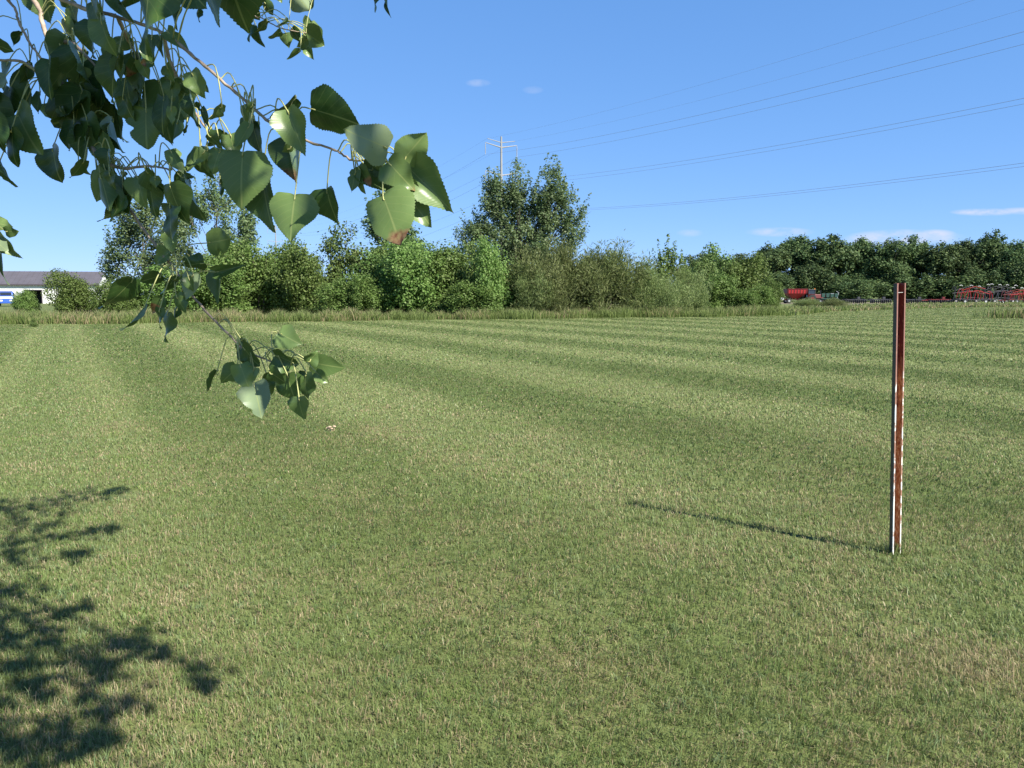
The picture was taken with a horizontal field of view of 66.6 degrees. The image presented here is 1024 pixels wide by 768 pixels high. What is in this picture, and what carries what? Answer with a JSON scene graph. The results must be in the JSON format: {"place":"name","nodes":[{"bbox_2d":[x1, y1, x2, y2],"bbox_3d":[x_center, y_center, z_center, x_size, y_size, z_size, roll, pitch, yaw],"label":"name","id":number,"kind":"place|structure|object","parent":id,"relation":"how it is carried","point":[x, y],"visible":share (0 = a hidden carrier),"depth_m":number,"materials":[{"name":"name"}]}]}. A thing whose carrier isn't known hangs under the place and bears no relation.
{"place":"outdoors","nodes":[
{"label":"outdoors","id":0,"kind":"place"},
{"bbox_2d":[0,296,1023,324],"bbox_3d":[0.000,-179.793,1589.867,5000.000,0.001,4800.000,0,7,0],"label":"ground","id":1,"kind":"structure","parent":0,"point":[46,306],"depth_m":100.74,"materials":[{"name":"green plant"}]},
{"bbox_2d":[0,291,13,305],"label":"van","id":2,"kind":"object","parent":1,"relation":"on","point":[5,296],"visible":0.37,"depth_m":109.86,"materials":[{"name":"blue paint"}]},
{"bbox_2d":[8,287,41,313],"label":"leafy shrub","id":3,"kind":"object","parent":1,"relation":"on","point":[26,299],"visible":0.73,"depth_m":51.28,"materials":[{"name":"green plant"}]},
{"bbox_2d":[0,271,108,303],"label":"shed","id":4,"kind":"structure","parent":1,"relation":"on","point":[31,281],"depth_m":147.54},
{"bbox_2d":[40,267,98,314],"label":"leafy shrub","id":5,"kind":"object","parent":1,"relation":"on","point":[75,292],"visible":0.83,"depth_m":52.04,"materials":[{"name":"green plant"}]},
{"bbox_2d":[87,279,144,313],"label":"leafy shrub","id":6,"kind":"object","parent":1,"relation":"on","point":[102,291],"visible":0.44,"depth_m":50.87,"materials":[{"name":"green plant"}]},
{"bbox_2d":[95,199,197,297],"bbox_3d":[-29.844,-10.930,63.591,10.225,10.716,4.929,3,7,24],"label":"cottonwood tree","id":7,"kind":"object","parent":1,"relation":"on","point":[128,227],"visible":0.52,"depth_m":62.80,"materials":[{"name":"green plant"}]},
{"bbox_2d":[129,262,210,312],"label":"leafy shrub","id":8,"kind":"object","parent":1,"relation":"on","point":[156,290],"visible":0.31,"depth_m":52.66,"materials":[{"name":"green plant"}]},
{"bbox_2d":[162,248,252,313],"bbox_3d":[-21.108,-7.071,55.079,5.939,4.968,5.557,0,7,-3],"label":"leafy shrub","id":9,"kind":"object","parent":1,"relation":"on","point":[231,285],"visible":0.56,"depth_m":54.35,"materials":[{"name":"green plant"}]},
{"bbox_2d":[161,171,261,312],"bbox_3d":[-25.196,-12.527,64.883,8.678,13.655,5.091,0,7,-2],"label":"cottonwood tree","id":10,"kind":"object","parent":1,"relation":"on","point":[247,222],"visible":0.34,"depth_m":64.39,"materials":[{"name":"green plant"}]},
{"bbox_2d":[214,234,267,313],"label":"leafy shrub","id":11,"kind":"object","parent":1,"relation":"on","point":[240,248],"depth_m":60.03,"materials":[{"name":"green plant"}]},
{"bbox_2d":[214,237,285,314],"bbox_3d":[-18.917,-7.813,57.755,6.205,6.030,4.259,1,7,9],"label":"leafy shrub","id":12,"kind":"object","parent":1,"relation":"on","point":[260,297],"visible":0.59,"depth_m":57.07,"materials":[{"name":"green plant"}]},
{"bbox_2d":[267,225,279,252],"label":"power pole","id":13,"kind":"object","parent":1,"relation":"on","point":[275,236],"visible":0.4,"depth_m":329.82,"materials":[{"name":"metal"}]},
{"bbox_2d":[261,238,308,312],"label":"leafy shrub","id":14,"kind":"object","parent":1,"relation":"on","point":[275,248],"visible":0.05,"depth_m":61.30,"materials":[{"name":"green plant"}]},
{"bbox_2d":[267,237,329,314],"bbox_3d":[-15.437,-7.838,56.623,5.228,6.186,5.268,3,7,24],"label":"leafy shrub","id":15,"kind":"object","parent":1,"relation":"on","point":[299,276],"visible":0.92,"depth_m":55.31,"materials":[{"name":"green plant"}]},
{"bbox_2d":[308,220,368,303],"bbox_3d":[-13.232,-8.663,58.903,5.962,7.330,5.872,-3,7,-25],"label":"round tree","id":16,"kind":"object","parent":1,"relation":"on","point":[338,261],"visible":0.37,"depth_m":58.42,"materials":[{"name":"green plant"}]},
{"bbox_2d":[310,270,385,313],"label":"leafy shrub","id":17,"kind":"object","parent":1,"relation":"on","point":[354,292],"visible":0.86,"depth_m":52.86,"materials":[{"name":"green plant"}]},
{"bbox_2d":[334,249,397,313],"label":"leafy shrub","id":18,"kind":"object","parent":1,"relation":"on","point":[367,267],"visible":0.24,"depth_m":57.92,"materials":[{"name":"green plant"}]},
{"bbox_2d":[358,238,405,312],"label":"leafy shrub","id":19,"kind":"object","parent":1,"relation":"on","point":[380,249],"visible":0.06,"depth_m":60.93,"materials":[{"name":"green plant"}]},
{"bbox_2d":[360,189,425,249],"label":"slim tree","id":20,"kind":"object","parent":1,"relation":"on","point":[370,230],"visible":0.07,"depth_m":66.91,"materials":[{"name":"green plant"}]},
{"bbox_2d":[375,238,448,313],"bbox_3d":[-7.414,-7.846,56.149,5.286,6.321,6.554,-3,7,-27],"label":"leafy shrub","id":21,"kind":"object","parent":1,"relation":"on","point":[407,285],"visible":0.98,"depth_m":54.50,"materials":[{"name":"green plant"}]},
{"bbox_2d":[403,235,433,312],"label":"leafy shrub","id":22,"kind":"object","parent":1,"relation":"on","point":[419,241],"visible":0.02,"depth_m":60.02,"materials":[{"name":"green plant"}]},
{"bbox_2d":[416,239,480,313],"bbox_3d":[-4.791,-7.653,56.745,5.700,5.781,5.333,-6,9,-44],"label":"leafy shrub","id":23,"kind":"object","parent":1,"relation":"on","point":[453,264],"visible":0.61,"depth_m":55.62,"materials":[{"name":"green plant"}]},
{"bbox_2d":[455,238,479,274],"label":"leafy shrub","id":24,"kind":"object","parent":1,"relation":"on","point":[471,242],"visible":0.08,"depth_m":60.12,"materials":[{"name":"green plant"}]},
{"bbox_2d":[439,270,506,314],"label":"leafy shrub","id":25,"kind":"object","parent":1,"relation":"on","point":[461,293],"visible":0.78,"depth_m":53.50,"materials":[{"name":"green plant"}]},
{"bbox_2d":[467,235,515,309],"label":"leafy shrub","id":26,"kind":"object","parent":1,"relation":"on","point":[491,270],"visible":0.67,"depth_m":54.22,"materials":[{"name":"green plant"}]},
{"bbox_2d":[485,136,516,254],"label":"power pole","id":27,"kind":"object","parent":1,"relation":"on","point":[501,172],"visible":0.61,"depth_m":145.97,"materials":[{"name":"metal"}]},
{"bbox_2d":[511,0,972,133],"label":"power wire","id":28,"kind":"object","parent":27,"relation":"attached to","point":[775,62],"visible":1,"depth_m":82.23,"materials":[{"name":"black metal"}]},
{"bbox_2d":[492,32,1021,153],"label":"power wire","id":29,"kind":"object","parent":27,"relation":"attached to","point":[793,92],"visible":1,"depth_m":79.00,"materials":[{"name":"black metal"}]},
{"bbox_2d":[519,9,1022,140],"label":"power wire","id":30,"kind":"object","parent":27,"relation":"attached to","point":[807,71],"visible":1,"depth_m":84.75,"materials":[{"name":"black metal"}]},
{"bbox_2d":[522,44,1022,156],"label":"power wire","id":31,"kind":"object","parent":27,"relation":"attached to","point":[803,99],"visible":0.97,"depth_m":85.88,"materials":[{"name":"black metal"}]},
{"bbox_2d":[531,98,1022,179],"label":"power wire","id":32,"kind":"object","parent":27,"relation":"attached to","point":[821,137],"visible":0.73,"depth_m":77.60,"materials":[{"name":"black metal"}]},
{"bbox_2d":[532,104,1021,183],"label":"power wire","id":33,"kind":"object","parent":27,"relation":"attached to","point":[807,144],"visible":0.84,"depth_m":86.57,"materials":[{"name":"black metal"}]},
{"bbox_2d":[573,166,1023,210],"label":"power wire","id":34,"kind":"object","parent":27,"relation":"attached to","point":[831,189],"visible":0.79,"depth_m":84.29,"materials":[{"name":"black metal"}]},
{"bbox_2d":[603,163,1020,207],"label":"power wire","id":35,"kind":"object","parent":27,"relation":"attached to","point":[836,186],"visible":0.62,"depth_m":75.95,"materials":[{"name":"black metal"}]},
{"bbox_2d":[502,256,525,309],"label":"leafy shrub","id":36,"kind":"object","parent":1,"relation":"on","point":[508,268],"visible":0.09,"depth_m":58.40,"materials":[{"name":"green plant"}]},
{"bbox_2d":[451,152,591,292],"bbox_3d":[0.469,-12.410,65.202,12.419,13.269,6.986,1,7,12],"label":"tall tree","id":37,"kind":"object","parent":1,"relation":"on","point":[540,213],"visible":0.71,"depth_m":64.03,"materials":[{"name":"green plant"}]},
{"bbox_2d":[509,264,562,313],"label":"willow shrub","id":38,"kind":"object","parent":1,"relation":"on","point":[526,291],"visible":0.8,"depth_m":55.44,"materials":[{"name":"green plant"}]},
{"bbox_2d":[505,234,601,312],"bbox_3d":[2.884,-7.909,57.692,6.861,6.559,7.418,5,8,38],"label":"willow shrub","id":39,"kind":"object","parent":1,"relation":"on","point":[561,256],"visible":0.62,"depth_m":56.37,"materials":[{"name":"green plant"}]},
{"bbox_2d":[551,228,659,311],"bbox_3d":[7.251,-7.872,58.820,8.459,7.510,8.306,1,7,7],"label":"willow shrub","id":40,"kind":"object","parent":1,"relation":"on","point":[606,287],"visible":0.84,"depth_m":57.28,"materials":[{"name":"green plant"}]},
{"bbox_2d":[614,258,703,311],"bbox_3d":[10.439,-7.603,59.484,6.946,5.007,6.126,-2,7,-21],"label":"willow shrub","id":41,"kind":"object","parent":1,"relation":"on","point":[659,293],"visible":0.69,"depth_m":58.29,"materials":[{"name":"green plant"}]},
{"bbox_2d":[651,233,694,281],"bbox_3d":[12.558,-8.677,62.368,5.115,6.501,3.296,-4,7,-29],"label":"young tree","id":42,"kind":"object","parent":1,"relation":"on","point":[669,266],"visible":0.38,"depth_m":61.84,"materials":[{"name":"green plant"}]},
{"bbox_2d":[662,263,714,311],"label":"willow shrub","id":43,"kind":"object","parent":1,"relation":"on","point":[702,302],"visible":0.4,"depth_m":60.79,"materials":[{"name":"green plant"}]},
{"bbox_2d":[688,254,719,303],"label":"leafy shrub","id":44,"kind":"object","parent":1,"relation":"on","point":[703,264],"visible":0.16,"depth_m":70.49,"materials":[{"name":"green plant"}]},
{"bbox_2d":[684,251,723,282],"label":"woodland tree","id":45,"kind":"object","parent":1,"relation":"on","point":[689,259],"visible":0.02,"depth_m":211.57,"materials":[{"name":"green plant"}]},
{"bbox_2d":[689,242,737,287],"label":"tree","id":46,"kind":"object","parent":1,"relation":"on","point":[722,262],"visible":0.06,"depth_m":75.40,"materials":[{"name":"green plant"}]},
{"bbox_2d":[704,270,746,309],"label":"leafy shrub","id":47,"kind":"object","parent":1,"relation":"on","point":[723,287],"visible":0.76,"depth_m":65.05,"materials":[{"name":"green plant"}]},
{"bbox_2d":[729,253,752,263],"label":"woodland tree","id":48,"kind":"object","parent":1,"relation":"on","point":[741,255],"visible":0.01,"depth_m":200.69,"materials":[{"name":"green plant"}]},
{"bbox_2d":[718,251,773,297],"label":"leafy shrub","id":49,"kind":"object","parent":1,"relation":"on","point":[745,268],"visible":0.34,"depth_m":72.51,"materials":[{"name":"green plant"}]},
{"bbox_2d":[729,283,777,308],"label":"leafy shrub","id":50,"kind":"object","parent":1,"relation":"on","point":[756,296],"visible":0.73,"depth_m":64.00,"materials":[{"name":"green plant"}]},
{"bbox_2d":[759,276,784,308],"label":"leafy shrub","id":51,"kind":"object","parent":1,"relation":"on","point":[778,291],"visible":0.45,"depth_m":65.19,"materials":[{"name":"green plant"}]},
{"bbox_2d":[750,241,796,296],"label":"woodland tree","id":52,"kind":"object","parent":1,"relation":"on","point":[780,259],"visible":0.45,"depth_m":189.93,"materials":[{"name":"green plant"}]},
{"bbox_2d":[755,269,797,301],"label":"woodland shrub","id":53,"kind":"object","parent":1,"relation":"on","point":[781,278],"visible":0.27,"depth_m":182.31,"materials":[{"name":"green plant"}]},
{"bbox_2d":[768,234,829,300],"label":"woodland tree","id":54,"kind":"object","parent":1,"relation":"on","point":[802,248],"visible":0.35,"depth_m":194.18,"materials":[{"name":"green plant"}]},
{"bbox_2d":[789,297,824,306],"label":"bush","id":55,"kind":"object","parent":1,"relation":"on","point":[803,302],"visible":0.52,"depth_m":90.96,"materials":[{"name":"green plant"}]},
{"bbox_2d":[786,260,838,299],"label":"woodland shrub","id":56,"kind":"object","parent":1,"relation":"on","point":[812,276],"visible":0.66,"depth_m":183.85,"materials":[{"name":"green plant"}]},
{"bbox_2d":[816,297,850,306],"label":"bush","id":57,"kind":"object","parent":1,"relation":"on","point":[833,302],"visible":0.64,"depth_m":88.66,"materials":[{"name":"green plant"}]},
{"bbox_2d":[812,233,865,297],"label":"woodland tree","id":58,"kind":"object","parent":1,"relation":"on","point":[838,256],"visible":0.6,"depth_m":190.16,"materials":[{"name":"green plant"}]},
{"bbox_2d":[828,273,892,301],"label":"woodland shrub","id":59,"kind":"object","parent":1,"relation":"on","point":[845,288],"visible":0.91,"depth_m":179.14,"materials":[{"name":"green plant"}]},
{"bbox_2d":[845,235,888,298],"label":"woodland tree","id":60,"kind":"object","parent":1,"relation":"on","point":[863,267],"visible":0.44,"depth_m":192.64,"materials":[{"name":"green plant"}]},
{"bbox_2d":[865,237,918,300],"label":"woodland tree","id":61,"kind":"object","parent":1,"relation":"on","point":[891,261],"visible":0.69,"depth_m":189.51,"materials":[{"name":"green plant"}]},
{"bbox_2d":[779,302,1008,303],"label":"yard","id":62,"kind":"structure","parent":1,"relation":"on","point":[870,303],"depth_m":147.23,"materials":[{"name":"soil"}]},
{"bbox_2d":[781,289,807,302],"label":"grain wagon","id":63,"kind":"object","parent":62,"relation":"on","point":[796,294],"visible":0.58,"depth_m":148.03,"materials":[{"name":"red paint"}]},
{"bbox_2d":[803,288,824,302],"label":"tractor","id":64,"kind":"object","parent":62,"relation":"on","point":[810,293],"visible":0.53,"depth_m":148.32,"materials":[{"name":"red paint"}]},
{"bbox_2d":[818,291,839,301],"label":"planter","id":65,"kind":"object","parent":62,"relation":"on","point":[828,294],"visible":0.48,"depth_m":147.06,"materials":[{"name":"green paint"}]},
{"bbox_2d":[842,297,865,302],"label":"disc harrow","id":66,"kind":"object","parent":62,"relation":"on","point":[858,299],"visible":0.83,"depth_m":150.45,"materials":[{"name":"metal"}]},
{"bbox_2d":[867,297,891,302],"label":"disc harrow","id":67,"kind":"object","parent":62,"relation":"on","point":[883,300],"visible":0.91,"depth_m":151.44,"materials":[{"name":"metal"}]},
{"bbox_2d":[906,297,927,302],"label":"disc harrow","id":68,"kind":"object","parent":62,"relation":"on","point":[919,299],"visible":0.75,"depth_m":150.46,"materials":[{"name":"metal"}]},
{"bbox_2d":[922,297,951,302],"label":"disc harrow","id":69,"kind":"object","parent":62,"relation":"on","point":[942,299],"visible":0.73,"depth_m":148.46,"materials":[{"name":"red paint"}]},
{"bbox_2d":[947,284,992,302],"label":"cultivator","id":70,"kind":"object","parent":62,"relation":"on","point":[964,299],"visible":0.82,"depth_m":144.10,"materials":[{"name":"metal"}]},
{"bbox_2d":[978,284,1017,302],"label":"cultivator","id":71,"kind":"object","parent":62,"relation":"on","point":[995,299],"visible":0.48,"depth_m":146.09,"materials":[{"name":"metal"}]},
{"bbox_2d":[998,287,1023,302],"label":"cultivator","id":72,"kind":"object","parent":62,"relation":"on","point":[1011,299],"visible":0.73,"depth_m":142.09,"materials":[{"name":"red paint"}]},
{"bbox_2d":[868,264,936,301],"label":"woodland shrub","id":73,"kind":"object","parent":1,"relation":"on","point":[902,277],"visible":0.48,"depth_m":186.13,"materials":[{"name":"green plant"}]},
{"bbox_2d":[896,234,930,300],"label":"woodland tree","id":74,"kind":"object","parent":1,"relation":"on","point":[911,247],"visible":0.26,"depth_m":192.56,"materials":[{"name":"green plant"}]},
{"bbox_2d":[906,277,972,301],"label":"woodland shrub","id":75,"kind":"object","parent":1,"relation":"on","point":[927,292],"visible":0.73,"depth_m":183.58,"materials":[{"name":"green plant"}]},
{"bbox_2d":[911,240,975,287],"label":"woodland tree","id":76,"kind":"object","parent":1,"relation":"on","point":[940,260],"visible":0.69,"depth_m":187.39,"materials":[{"name":"green plant"}]},
{"bbox_2d":[934,267,1002,301],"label":"woodland shrub","id":77,"kind":"object","parent":1,"relation":"on","point":[975,279],"visible":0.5,"depth_m":181.75,"materials":[{"name":"green plant"}]},
{"bbox_2d":[946,237,993,298],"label":"woodland tree","id":78,"kind":"object","parent":1,"relation":"on","point":[964,252],"visible":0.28,"depth_m":187.87,"materials":[{"name":"green plant"}]},
{"bbox_2d":[969,228,1009,301],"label":"woodland tree","id":79,"kind":"object","parent":1,"relation":"on","point":[988,248],"visible":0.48,"depth_m":186.99,"materials":[{"name":"green plant"}]},
{"bbox_2d":[980,255,1023,301],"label":"woodland shrub","id":80,"kind":"object","parent":1,"relation":"on","point":[1012,276],"visible":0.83,"depth_m":179.57,"materials":[{"name":"green plant"}]},
{"bbox_2d":[987,239,1023,301],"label":"woodland tree","id":81,"kind":"object","parent":1,"relation":"on","point":[1013,255],"visible":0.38,"depth_m":184.85,"materials":[{"name":"green plant"}]},
{"bbox_2d":[0,307,1023,767],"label":"lawn","id":82,"kind":"structure","parent":0,"point":[404,641],"depth_m":4.80,"materials":[{"name":"green plant"}]},
{"bbox_2d":[29,318,38,326],"bbox_3d":[-24.083,-3.106,39.273,0.474,0.485,0.466,4,8,32],"label":"sprout","id":83,"kind":"object","parent":82,"relation":"on","point":[33,323],"visible":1,"depth_m":39.23,"materials":[{"name":"green plant"}]},
{"bbox_2d":[0,0,453,419],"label":"cottonwood tree","id":84,"kind":"object","parent":82,"relation":"on","point":[81,111],"visible":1,"depth_m":1.13,"materials":[{"name":"green plant"}]},
{"bbox_2d":[876,537,914,555],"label":"grass tuft","id":85,"kind":"object","parent":82,"relation":"on","point":[903,549],"visible":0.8,"depth_m":4.84,"materials":[{"name":"green plant"}]},
{"bbox_2d":[889,283,905,553],"bbox_3d":[2.344,0.378,4.759,0.060,1.972,0.046,-4,7,-9],"label":"sign post","id":86,"kind":"object","parent":82,"relation":"on","point":[899,301],"visible":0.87,"depth_m":4.73,"materials":[{"name":"paint"}]},
{"bbox_2d":[965,306,1023,318],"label":"rough grass patch","id":87,"kind":"object","parent":82,"relation":"on","point":[1018,313],"visible":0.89,"depth_m":54.05,"materials":[{"name":"green plant"}]},
{"bbox_2d":[0,0,1023,291],"label":"sky","id":88,"kind":"structure","parent":0,"point":[463,74],"materials":[{"name":"blue"}]}
]}

